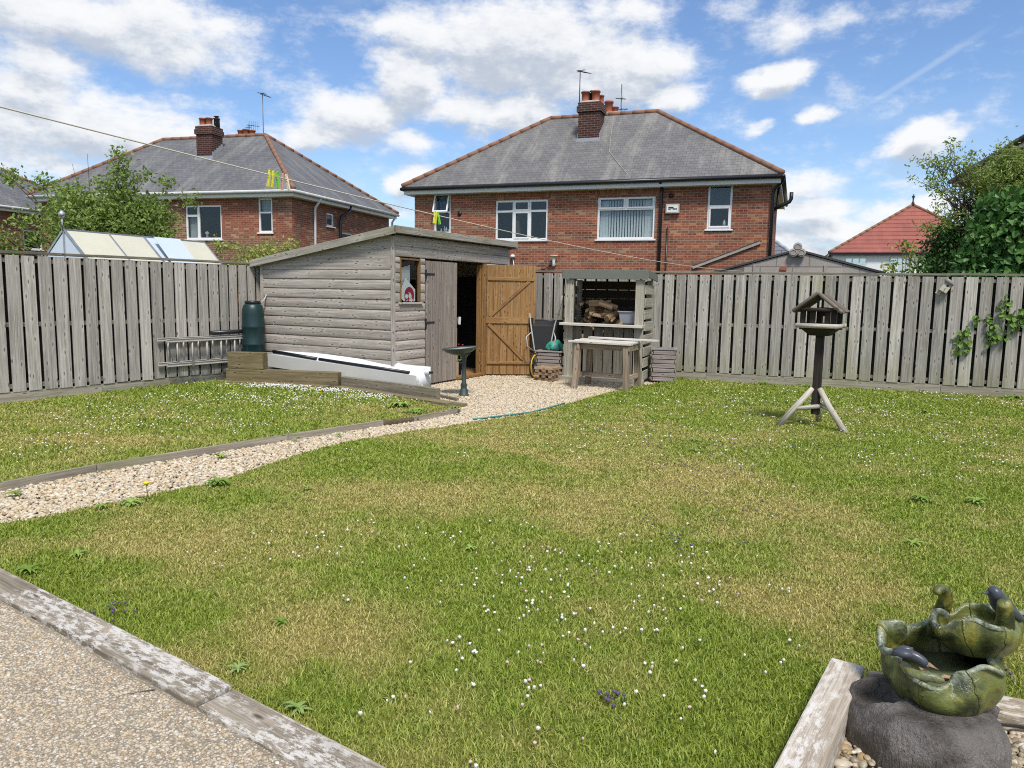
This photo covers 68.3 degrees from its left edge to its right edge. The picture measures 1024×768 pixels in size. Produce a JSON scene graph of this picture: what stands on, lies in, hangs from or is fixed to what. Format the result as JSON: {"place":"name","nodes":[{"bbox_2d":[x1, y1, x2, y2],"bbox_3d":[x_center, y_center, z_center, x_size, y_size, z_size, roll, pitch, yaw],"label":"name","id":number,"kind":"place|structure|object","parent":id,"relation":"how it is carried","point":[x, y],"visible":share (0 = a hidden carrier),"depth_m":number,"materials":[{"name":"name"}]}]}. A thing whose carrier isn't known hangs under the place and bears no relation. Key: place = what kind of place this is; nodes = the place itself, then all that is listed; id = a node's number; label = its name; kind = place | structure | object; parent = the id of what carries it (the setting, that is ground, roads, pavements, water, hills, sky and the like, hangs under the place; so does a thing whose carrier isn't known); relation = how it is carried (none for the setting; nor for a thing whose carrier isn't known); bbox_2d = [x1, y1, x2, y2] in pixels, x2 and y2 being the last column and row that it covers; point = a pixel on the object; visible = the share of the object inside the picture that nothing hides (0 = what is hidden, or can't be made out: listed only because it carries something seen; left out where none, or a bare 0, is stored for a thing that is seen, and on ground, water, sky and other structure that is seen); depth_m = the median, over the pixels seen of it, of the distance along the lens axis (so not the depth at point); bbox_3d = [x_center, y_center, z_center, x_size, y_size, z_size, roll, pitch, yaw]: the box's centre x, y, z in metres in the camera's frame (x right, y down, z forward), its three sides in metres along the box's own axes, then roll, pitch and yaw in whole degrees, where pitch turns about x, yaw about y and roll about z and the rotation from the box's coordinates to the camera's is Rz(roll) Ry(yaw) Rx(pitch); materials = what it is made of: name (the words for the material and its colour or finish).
{"place":"outdoors","nodes":[
{"label":"outdoors","id":0,"kind":"place"},
{"bbox_2d":[0,600,297,767],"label":"patio","id":1,"kind":"structure","parent":0,"point":[65,702],"depth_m":2.57,"materials":[{"name":"beige gravel"}]},
{"bbox_2d":[0,568,231,708],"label":"patio sleeper","id":2,"kind":"object","parent":1,"relation":"on","point":[188,684],"visible":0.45,"depth_m":3.05,"materials":[{"name":"grey wood"}]},
{"bbox_2d":[198,690,385,767],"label":"patio sleeper","id":3,"kind":"object","parent":1,"relation":"on","point":[290,740],"visible":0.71,"depth_m":2.47,"materials":[{"name":"grey wood"}]},
{"bbox_2d":[0,378,449,481],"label":"side lawn","id":4,"kind":"structure","parent":0,"point":[131,435],"depth_m":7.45,"materials":[{"name":"green plant"}]},
{"bbox_2d":[1,381,416,461],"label":"daisy flowers","id":5,"kind":"object","parent":4,"relation":"on","point":[301,386],"visible":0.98,"depth_m":10.09,"materials":[{"name":"white plant"}]},
{"bbox_2d":[216,380,329,389],"bbox_3d":[-3.651,0.033,11.528,1.840,0.100,0.120,2,7,12],"label":"timber sleeper","id":6,"kind":"object","parent":4,"relation":"on","point":[312,385],"visible":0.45,"depth_m":11.48,"materials":[{"name":"brown wood"}]},
{"bbox_2d":[226,368,340,387],"bbox_3d":[-3.524,-0.087,11.639,1.840,0.255,0.150,2,7,10],"label":"timber sleeper","id":7,"kind":"object","parent":4,"relation":"on","point":[331,378],"visible":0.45,"depth_m":11.55,"materials":[{"name":"brown wood"}]},
{"bbox_2d":[227,351,267,369],"bbox_3d":[-4.104,-0.368,11.719,0.589,0.255,0.160,2,7,10],"label":"timber sleeper","id":8,"kind":"object","parent":7,"relation":"on","point":[244,360],"visible":1,"depth_m":11.64,"materials":[{"name":"brown wood"}]},
{"bbox_2d":[382,402,409,406],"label":"weed plant","id":9,"kind":"object","parent":4,"relation":"on","point":[394,404],"visible":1,"depth_m":9.58,"materials":[{"name":"green plant"}]},
{"bbox_2d":[400,408,425,412],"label":"weed plant","id":10,"kind":"object","parent":4,"relation":"on","point":[417,410],"visible":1,"depth_m":9.18,"materials":[{"name":"green plant"}]},
{"bbox_2d":[241,294,266,351],"bbox_3d":[-4.177,-0.779,12.244,0.420,1.558,0.498,1,7,0],"label":"water butt","id":11,"kind":"object","parent":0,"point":[253,330],"visible":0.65,"depth_m":12.05,"materials":[{"name":"green plastic"}]},
{"bbox_2d":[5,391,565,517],"bbox_3d":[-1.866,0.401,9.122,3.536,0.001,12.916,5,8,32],"label":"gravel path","id":12,"kind":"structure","parent":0,"point":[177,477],"depth_m":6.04,"materials":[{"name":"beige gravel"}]},
{"bbox_2d":[333,385,454,407],"bbox_3d":[-1.713,0.180,10.620,2.340,0.095,0.160,7,9,39],"label":"timber plank","id":13,"kind":"object","parent":12,"relation":"on","point":[439,402],"visible":0.46,"depth_m":10.35,"materials":[{"name":"brown wood"}]},
{"bbox_2d":[341,376,439,398],"bbox_3d":[-1.781,0.051,10.861,1.980,0.160,0.090,6,9,38],"label":"timber plank","id":14,"kind":"object","parent":13,"relation":"on","point":[408,389],"visible":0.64,"depth_m":10.74,"materials":[{"name":"brown wood"}]},
{"bbox_2d":[268,354,416,384],"bbox_3d":[-2.669,-0.212,11.577,2.934,0.346,0.037,5,8,28],"label":"plastic board","id":15,"kind":"object","parent":14,"relation":"on","point":[283,362],"visible":0.76,"depth_m":11.55,"materials":[{"name":"grey plastic"}]},
{"bbox_2d":[272,350,317,359],"bbox_3d":[-3.463,-0.460,12.038,0.932,0.126,0.056,5,8,28],"label":"black pipe","id":16,"kind":"object","parent":15,"relation":"on","point":[294,355],"visible":1,"depth_m":12.02,"materials":[{"name":"black plastic"}]},
{"bbox_2d":[318,358,409,373],"bbox_3d":[-2.256,-0.277,11.411,1.725,0.148,0.048,5,8,28],"label":"black pipe","id":17,"kind":"object","parent":15,"relation":"on","point":[365,366],"visible":1,"depth_m":11.37,"materials":[{"name":"black plastic"}]},
{"bbox_2d":[557,269,657,384],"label":"log store","id":18,"kind":"structure","parent":12,"relation":"on","point":[637,298],"depth_m":12.93,"materials":[{"name":"grey wood"}]},
{"bbox_2d":[618,311,634,323],"bbox_3d":[2.021,-1.137,12.916,0.380,0.215,0.310,4,7,20],"label":"storage tub","id":19,"kind":"object","parent":18,"relation":"on","point":[626,317],"visible":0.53,"depth_m":12.80,"materials":[{"name":"grey plastic"}]},
{"bbox_2d":[0,372,658,522],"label":"gravel","id":20,"kind":"structure","parent":0,"point":[495,394],"depth_m":6.80,"materials":[{"name":"beige gravel"}]},
{"bbox_2d":[249,225,535,383],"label":"garden shed","id":21,"kind":"structure","parent":20,"relation":"on","point":[340,297],"depth_m":12.01,"materials":[{"name":"grey wood"}]},
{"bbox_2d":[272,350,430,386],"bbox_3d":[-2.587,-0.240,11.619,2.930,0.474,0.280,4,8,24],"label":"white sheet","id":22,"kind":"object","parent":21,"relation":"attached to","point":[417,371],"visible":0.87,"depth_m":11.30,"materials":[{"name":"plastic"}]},
{"bbox_2d":[401,265,409,285],"bbox_3d":[-1.642,-1.614,11.389,0.010,0.370,0.345,5,8,28],"label":"sign board","id":23,"kind":"object","parent":21,"relation":"attached to","point":[405,271],"visible":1,"depth_m":11.42,"materials":[{"name":"white"}]},
{"bbox_2d":[402,278,414,301],"bbox_3d":[-1.597,-1.428,11.469,0.008,0.358,0.430,5,8,28],"label":"emblem card","id":24,"kind":"object","parent":21,"relation":"attached to","point":[408,291],"visible":1,"depth_m":11.49,"materials":[{"name":"white paper"}]},
{"bbox_2d":[397,258,422,303],"bbox_3d":[-1.546,-1.556,11.456,0.073,0.688,0.600,5,8,28],"label":"window","id":25,"kind":"structure","parent":21,"relation":"in","point":[418,260],"depth_m":11.63,"materials":[{"name":"brown wood"}]},
{"bbox_2d":[425,261,456,382],"bbox_3d":[-1.150,-1.004,12.272,0.046,1.940,0.933,5,8,28],"label":"closed door","id":26,"kind":"structure","parent":21,"relation":"in","point":[440,277],"depth_m":12.25,"materials":[{"name":"grey wood"}]},
{"bbox_2d":[457,344,462,374],"bbox_3d":[-1.015,-0.447,13.443,0.307,0.553,0.308,-2,8,-23],"label":"flower pot","id":27,"kind":"object","parent":21,"relation":"on","point":[460,366],"visible":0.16,"depth_m":13.41,"materials":[{"name":"plastic"}]},
{"bbox_2d":[486,265,535,373],"bbox_3d":[-0.024,-1.142,13.550,0.877,1.955,0.088,0,7,-6],"label":"open door","id":28,"kind":"structure","parent":21,"relation":"in","point":[511,318],"depth_m":13.56,"materials":[{"name":"brown wood"}]},
{"bbox_2d":[440,394,458,400],"bbox_3d":[-0.903,0.192,10.655,0.050,0.050,0.500,-4,9,-37],"label":"timber batten","id":29,"kind":"object","parent":20,"relation":"on","point":[449,397],"visible":0.69,"depth_m":10.59,"materials":[{"name":"grey wood"}]},
{"bbox_2d":[442,346,477,396],"bbox_3d":[-0.759,-0.187,10.961,0.523,0.732,0.524,1,7,0],"label":"bird bath","id":30,"kind":"object","parent":20,"relation":"on","point":[463,352],"visible":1,"depth_m":10.92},
{"bbox_2d":[473,403,564,419],"bbox_3d":[0.190,0.347,9.568,0.180,0.022,1.836,7,9,39],"label":"garden hose","id":31,"kind":"object","parent":20,"relation":"on","point":[517,413],"visible":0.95,"depth_m":9.34,"materials":[{"name":"teal"}]},
{"bbox_2d":[526,296,563,377],"bbox_3d":[0.535,-0.838,13.461,0.740,1.475,0.729,2,7,12],"label":"wheelbarrow","id":32,"kind":"object","parent":20,"relation":"on","point":[542,334],"visible":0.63,"depth_m":13.53,"materials":[{"name":"black plastic"}]},
{"bbox_2d":[534,365,561,380],"bbox_3d":[0.623,-0.187,13.094,0.382,0.230,0.362,5,8,30],"label":"offcut stack","id":33,"kind":"object","parent":20,"relation":"on","point":[546,373],"visible":1,"depth_m":12.98,"materials":[{"name":"brown wood"}]},
{"bbox_2d":[535,349,563,374],"bbox_3d":[0.706,-0.366,13.475,0.490,0.483,0.420,4,7,20],"label":"slatted planter","id":34,"kind":"object","parent":20,"relation":"on","point":[555,358],"visible":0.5,"depth_m":13.28,"materials":[{"name":"grey wood"}]},
{"bbox_2d":[544,339,562,350],"bbox_3d":[0.760,-0.692,13.394,0.373,0.194,0.274,1,7,0],"label":"plastic bag","id":35,"kind":"object","parent":34,"relation":"on","point":[558,346],"visible":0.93,"depth_m":13.32,"materials":[{"name":"teal plastic"}]},
{"bbox_2d":[568,338,640,390],"bbox_3d":[1.498,-0.310,12.143,1.054,0.791,0.705,4,8,26],"label":"work bench","id":36,"kind":"object","parent":20,"relation":"on","point":[624,346],"visible":0.91,"depth_m":12.01,"materials":[{"name":"grey wood"}]},
{"bbox_2d":[588,336,658,341],"bbox_3d":[1.778,-0.719,12.104,1.188,0.030,0.120,5,8,32],"label":"loose plank","id":37,"kind":"object","parent":36,"relation":"on","point":[626,339],"visible":1,"depth_m":12.04,"materials":[{"name":"grey wood"}]},
{"bbox_2d":[651,347,677,381],"bbox_3d":[2.626,-0.335,13.071,0.450,0.581,0.380,2,7,12],"label":"slatted planter","id":38,"kind":"object","parent":20,"relation":"on","point":[663,364],"visible":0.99,"depth_m":12.90,"materials":[{"name":"grey wood"}]},
{"bbox_2d":[383,409,460,425],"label":"soil bank","id":39,"kind":"structure","parent":0,"point":[397,421],"depth_m":8.62,"materials":[{"name":"brown soil"}]},
{"bbox_2d":[12,373,986,391],"bbox_3d":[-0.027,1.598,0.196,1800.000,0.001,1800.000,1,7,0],"label":"ground","id":40,"kind":"structure","parent":0,"point":[729,373],"depth_m":14.37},
{"bbox_2d":[0,167,44,255],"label":"semi detached house","id":41,"kind":"structure","parent":40,"relation":"on","point":[15,199],"depth_m":35.23,"materials":[{"name":"brick"}]},
{"bbox_2d":[23,230,43,250],"bbox_3d":[-22.775,-6.819,35.880,0.150,0.947,1.100,3,7,16],"label":"window","id":42,"kind":"structure","parent":41,"relation":"in","point":[33,249],"depth_m":36.04,"materials":[{"name":"white plastic"}]},
{"bbox_2d":[0,464,96,490],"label":"edging board","id":43,"kind":"object","parent":40,"relation":"on","point":[38,479],"visible":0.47,"depth_m":5.84,"materials":[{"name":"grey wood"}]},
{"bbox_2d":[0,140,202,255],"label":"apple tree","id":44,"kind":"object","parent":40,"relation":"on","point":[87,211],"visible":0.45,"depth_m":14.31,"materials":[{"name":"green plant"}]},
{"bbox_2d":[0,250,260,402],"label":"board fence","id":45,"kind":"object","parent":40,"relation":"on","point":[72,326],"visible":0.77,"depth_m":10.43,"materials":[{"name":"grey wood"}]},
{"bbox_2d":[157,334,241,366],"bbox_3d":[-4.628,-0.530,11.757,0.151,0.444,1.850,5,8,33],"label":"ladder","id":46,"kind":"object","parent":45,"relation":"attached to","point":[192,362],"visible":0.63,"depth_m":11.51,"materials":[{"name":"metal"}]},
{"bbox_2d":[210,329,241,334],"bbox_3d":[-4.366,-0.844,12.127,0.066,0.078,1.051,5,8,33],"label":"gutter pipe","id":47,"kind":"object","parent":46,"relation":"on","point":[222,332],"visible":0.66,"depth_m":11.88,"materials":[{"name":"black plastic"}]},
{"bbox_2d":[45,210,221,263],"bbox_3d":[-6.457,-1.529,13.184,1.361,2.640,3.040,4,7,20],"label":"greenhouse","id":48,"kind":"object","parent":40,"relation":"on","point":[71,241],"visible":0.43,"depth_m":12.57,"materials":[{"name":"clear glass"}]},
{"bbox_2d":[96,434,287,471],"bbox_3d":[-2.824,0.651,6.874,0.038,0.146,1.804,7,9,39],"label":"edging board","id":49,"kind":"object","parent":40,"relation":"on","point":[131,462],"visible":0.53,"depth_m":6.76,"materials":[{"name":"grey wood"}]},
{"bbox_2d":[26,92,399,301],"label":"semi detached house","id":50,"kind":"structure","parent":40,"relation":"on","point":[236,205],"depth_m":29.31,"materials":[{"name":"tile"}]},
{"bbox_2d":[184,205,222,240],"bbox_3d":[-11.555,-6.095,28.466,1.690,1.378,0.326,3,7,16],"label":"window","id":51,"kind":"structure","parent":50,"relation":"in","point":[195,220],"depth_m":28.52,"materials":[{"name":"white plastic"}]},
{"bbox_2d":[257,198,273,233],"bbox_3d":[-8.996,-6.152,27.684,0.690,1.288,0.266,3,7,16],"label":"window","id":52,"kind":"structure","parent":50,"relation":"in","point":[266,202],"depth_m":27.71,"materials":[{"name":"white plastic"}]},
{"bbox_2d":[205,230,303,297],"bbox_3d":[-5.010,-1.761,15.218,2.192,2.675,1.346,-1,7,-15],"label":"golden shrub","id":53,"kind":"object","parent":40,"relation":"on","point":[260,250],"visible":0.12,"depth_m":15.05,"materials":[{"name":"green plant"}]},
{"bbox_2d":[287,420,383,440],"bbox_3d":[-1.849,0.526,8.030,0.037,0.146,1.215,7,9,40],"label":"edging board","id":54,"kind":"object","parent":40,"relation":"on","point":[331,430],"visible":0.5,"depth_m":7.98,"materials":[{"name":"grey wood"}]},
{"bbox_2d":[413,408,457,420],"bbox_3d":[-0.912,0.412,9.085,0.037,0.146,0.799,6,8,34],"label":"edging board","id":55,"kind":"object","parent":40,"relation":"on","point":[435,414],"visible":0.53,"depth_m":9.05,"materials":[{"name":"grey wood"}]},
{"bbox_2d":[400,69,793,274],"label":"semi detached house","id":56,"kind":"structure","parent":40,"relation":"on","point":[595,173],"depth_m":24.22,"materials":[{"name":"red brick"}]},
{"bbox_2d":[432,194,450,232],"bbox_3d":[-2.388,-5.812,25.832,0.740,1.407,0.428,4,7,20],"label":"window","id":57,"kind":"structure","parent":56,"relation":"in","point":[435,196],"depth_m":25.79,"materials":[{"name":"white plastic"}]},
{"bbox_2d":[496,199,547,241],"bbox_3d":[0.312,-5.419,24.900,1.930,1.428,0.150,4,7,20],"label":"window","id":58,"kind":"structure","parent":56,"relation":"in","point":[515,211],"depth_m":24.88,"materials":[{"name":"white plastic"}]},
{"bbox_2d":[595,196,655,240],"bbox_3d":[3.582,-5.225,23.726,1.930,1.438,0.216,4,7,20],"label":"window","id":59,"kind":"structure","parent":56,"relation":"in","point":[648,207],"depth_m":23.77,"materials":[{"name":"white plastic"}]},
{"bbox_2d":[704,186,732,230],"bbox_3d":[6.260,-5.304,22.737,0.820,1.377,0.270,4,7,20],"label":"window","id":60,"kind":"structure","parent":56,"relation":"in","point":[718,196],"depth_m":22.73,"materials":[{"name":"white plastic"}]},
{"bbox_2d":[513,270,1023,396],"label":"board fence","id":61,"kind":"object","parent":40,"relation":"on","point":[896,332],"visible":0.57,"depth_m":12.48,"materials":[{"name":"grey wood"}]},
{"bbox_2d":[0,106,733,270],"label":"washing line","id":62,"kind":"object","parent":61,"relation":"attached to","point":[284,178],"visible":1,"depth_m":3.57,"materials":[{"name":"beige fabric"}]},
{"bbox_2d":[276,172,279,188],"bbox_3d":[-1.157,-1.006,3.727,0.015,0.080,0.010,11,20,26],"label":"clothes peg","id":63,"kind":"object","parent":62,"relation":"hanging from","point":[277,181],"visible":1,"depth_m":3.73,"materials":[{"name":"green plastic"}]},
{"bbox_2d":[935,279,953,294],"bbox_3d":[6.791,-1.523,11.837,0.251,0.268,0.149,4,7,20],"label":"bird box","id":64,"kind":"object","parent":61,"relation":"attached to","point":[946,285],"visible":1,"depth_m":11.80,"materials":[{"name":"beige"}]},
{"bbox_2d":[951,326,972,356],"bbox_3d":[7.079,-0.671,11.882,0.307,0.496,0.185,4,7,20],"label":"bindweed shoot","id":65,"kind":"object","parent":61,"relation":"attached to","point":[962,336],"visible":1,"depth_m":11.86,"materials":[{"name":"green plant"}]},
{"bbox_2d":[972,314,1012,348],"bbox_3d":[7.445,-0.816,11.715,0.582,0.541,0.199,4,7,20],"label":"bindweed shoot","id":66,"kind":"object","parent":61,"relation":"attached to","point":[997,337],"visible":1,"depth_m":11.70,"materials":[{"name":"green plant"}]},
{"bbox_2d":[996,294,1022,332],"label":"bindweed shoot","id":67,"kind":"object","parent":61,"relation":"attached to","point":[1013,326],"visible":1,"depth_m":11.60,"materials":[{"name":"green plant"}]},
{"bbox_2d":[1011,308,1023,324],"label":"bindweed shoot","id":68,"kind":"object","parent":61,"relation":"attached to","point":[1020,314],"visible":1,"depth_m":11.57,"materials":[{"name":"green plant"}]},
{"bbox_2d":[774,239,789,254],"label":"grey roofed house","id":69,"kind":"structure","parent":40,"relation":"on","point":[780,247],"depth_m":45.40,"materials":[{"name":"white paint"}]},
{"bbox_2d":[714,242,884,275],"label":"concrete garage","id":70,"kind":"structure","parent":40,"relation":"on","point":[797,257],"depth_m":15.14,"materials":[{"name":"concrete"}]},
{"bbox_2d":[825,194,954,276],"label":"white house","id":71,"kind":"structure","parent":40,"relation":"on","point":[871,247],"depth_m":58.68,"materials":[{"name":"red tile"}]},
{"bbox_2d":[845,258,866,266],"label":"window","id":72,"kind":"structure","parent":71,"relation":"in","point":[859,263],"depth_m":58.62,"materials":[{"name":"white plastic"}]},
{"bbox_2d":[888,258,914,272],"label":"window","id":73,"kind":"structure","parent":71,"relation":"in","point":[889,258],"depth_m":57.67,"materials":[{"name":"white plastic"}]},
{"bbox_2d":[880,237,924,276],"bbox_3d":[8.213,-1.762,15.799,1.286,2.569,0.662,2,7,8],"label":"golden sapling","id":74,"kind":"object","parent":40,"relation":"on","point":[904,249],"visible":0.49,"depth_m":15.68,"materials":[{"name":"yellow"}]},
{"bbox_2d":[845,584,1023,767],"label":"garden fountain","id":75,"kind":"object","parent":40,"relation":"on","point":[904,711],"visible":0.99,"depth_m":2.49,"materials":[{"name":"ceramic"}]},
{"bbox_2d":[868,670,1023,730],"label":"bed board","id":76,"kind":"object","parent":40,"relation":"on","point":[1011,710],"visible":0.2,"depth_m":2.68,"materials":[{"name":"grey wood"}]},
{"bbox_2d":[909,203,988,276],"bbox_3d":[8.025,-1.760,13.822,1.776,3.452,1.798,1,7,0],"label":"evergreen bush","id":77,"kind":"object","parent":40,"relation":"on","point":[939,253],"visible":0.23,"depth_m":13.54,"materials":[{"name":"green plant"}]},
{"bbox_2d":[904,126,1023,258],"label":"olive shrub","id":78,"kind":"object","parent":40,"relation":"on","point":[1000,175],"visible":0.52,"depth_m":13.25,"materials":[{"name":"green plant"}]},
{"bbox_2d":[943,185,1023,386],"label":"bush","id":79,"kind":"object","parent":40,"relation":"on","point":[1002,225],"visible":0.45,"depth_m":12.48,"materials":[{"name":"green plant"}]},
{"bbox_2d":[948,134,1023,276],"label":"gabled house","id":80,"kind":"structure","parent":40,"relation":"on","point":[1020,140],"depth_m":18.95,"materials":[{"name":"red brick"}]},
{"bbox_2d":[0,376,1023,767],"bbox_3d":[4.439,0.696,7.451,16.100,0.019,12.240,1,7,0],"label":"lawn","id":81,"kind":"structure","parent":0,"point":[452,734],"depth_m":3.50,"materials":[{"name":"green plant"}]},
{"bbox_2d":[12,563,42,573],"bbox_3d":[-2.560,0.972,3.988,0.144,0.027,0.141,1,7,0],"label":"weed plant","id":82,"kind":"object","parent":81,"relation":"on","point":[29,568],"visible":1,"depth_m":3.98,"materials":[{"name":"green plant"}]},
{"bbox_2d":[69,549,89,557],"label":"weed plant","id":83,"kind":"object","parent":81,"relation":"on","point":[76,552],"visible":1,"depth_m":4.24,"materials":[{"name":"green plant"}]},
{"bbox_2d":[119,498,143,505],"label":"weed plant","id":84,"kind":"object","parent":81,"relation":"on","point":[126,502],"visible":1,"depth_m":5.23,"materials":[{"name":"green plant"}]},
{"bbox_2d":[203,476,231,484],"bbox_3d":[-2.256,0.743,5.824,0.218,0.045,0.176,1,7,0],"label":"weed plant","id":85,"kind":"object","parent":81,"relation":"on","point":[216,480],"visible":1,"depth_m":5.79,"materials":[{"name":"green plant"}]},
{"bbox_2d":[226,662,248,672],"bbox_3d":[-1.092,1.124,3.004,0.077,0.016,0.088,6,9,35],"label":"weed plant","id":86,"kind":"object","parent":81,"relation":"on","point":[238,667],"visible":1,"depth_m":3.00,"materials":[{"name":"green plant"}]},
{"bbox_2d":[269,617,289,625],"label":"weed plant","id":87,"kind":"object","parent":81,"relation":"on","point":[280,620],"visible":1,"depth_m":3.42,"materials":[{"name":"green plant"}]},
{"bbox_2d":[283,701,313,715],"bbox_3d":[-0.773,1.160,2.717,0.099,0.025,0.102,-4,8,-33],"label":"weed plant","id":88,"kind":"object","parent":81,"relation":"on","point":[301,708],"visible":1,"depth_m":2.72,"materials":[{"name":"green plant"}]},
{"bbox_2d":[87,435,1014,706],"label":"selfheal flowers","id":89,"kind":"object","parent":81,"relation":"on","point":[607,697],"visible":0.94,"depth_m":4.58,"materials":[{"name":"purple plant"}]},
{"bbox_2d":[346,385,1022,476],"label":"clover flowers","id":90,"kind":"object","parent":81,"relation":"on","point":[811,424],"visible":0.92,"depth_m":8.54,"materials":[{"name":"white plant"}]},
{"bbox_2d":[776,291,849,432],"bbox_3d":[3.638,-0.271,8.855,0.814,1.610,0.678,6,9,36],"label":"bird table","id":91,"kind":"object","parent":81,"relation":"on","point":[813,325],"visible":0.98,"depth_m":8.72,"materials":[{"name":"wood"}]},
{"bbox_2d":[902,538,926,546],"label":"weed plant","id":92,"kind":"object","parent":81,"relation":"on","point":[914,541],"visible":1,"depth_m":4.66,"materials":[{"name":"green plant"}]},
{"bbox_2d":[909,494,936,501],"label":"weed plant","id":93,"kind":"object","parent":81,"relation":"on","point":[922,498],"visible":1,"depth_m":5.68,"materials":[{"name":"green plant"}]},
{"bbox_2d":[963,496,990,503],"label":"weed plant","id":94,"kind":"object","parent":81,"relation":"on","point":[976,499],"visible":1,"depth_m":5.65,"materials":[{"name":"green plant"}]},
{"bbox_2d":[999,394,1023,400],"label":"weed plant","id":95,"kind":"object","parent":81,"relation":"on","point":[1011,396],"visible":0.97,"depth_m":11.55,"materials":[{"name":"green plant"}]},
{"bbox_2d":[0,0,1023,272],"label":"sky","id":96,"kind":"structure","parent":0,"point":[838,96],"materials":[{"name":"blue"}]},
{"bbox_2d":[834,727,1023,767],"bbox_3d":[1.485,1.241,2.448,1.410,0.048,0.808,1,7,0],"label":"bed pebbles","id":97,"kind":"object","parent":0,"point":[863,760],"visible":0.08,"depth_m":2.50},
{"bbox_2d":[774,658,864,767],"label":"bed sleeper","id":98,"kind":"object","parent":97,"relation":"on","point":[816,738],"visible":0.78,"depth_m":2.50,"materials":[{"name":"grey wood"}]},
{"bbox_3d":[1.666,-0.913,13.182,0.242,0.054,0.110,-5,14,-14],"label":"split log","id":99,"kind":"object","parent":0,"visible":0},
{"bbox_2d":[610,317,616,323],"bbox_3d":[1.765,-1.077,13.130,0.054,0.111,0.242,41,-7,25],"label":"split log","id":100,"kind":"object","parent":99,"relation":"on","point":[613,320],"visible":0.64,"depth_m":13.03,"materials":[{"name":"brown wood"}]},
{"bbox_2d":[604,309,619,321],"bbox_3d":[1.744,-1.190,13.115,0.333,0.122,0.121,-27,65,-36],"label":"split log","id":101,"kind":"object","parent":100,"relation":"on","point":[609,316],"visible":0.86,"depth_m":13.04,"materials":[{"name":"brown wood"}]},
{"bbox_2d":[598,302,612,309],"bbox_3d":[1.587,-1.367,13.082,0.331,0.094,0.056,21,49,22],"label":"split log","id":102,"kind":"object","parent":101,"relation":"on","point":[606,305],"visible":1,"depth_m":13.04,"materials":[{"name":"brown wood"}]},
{"bbox_2d":[589,300,602,305],"bbox_3d":[1.454,-1.415,13.115,0.242,0.111,0.054,1,26,4],"label":"split log","id":103,"kind":"object","parent":102,"relation":"on","point":[593,302],"visible":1,"depth_m":13.09,"materials":[{"name":"brown wood"}]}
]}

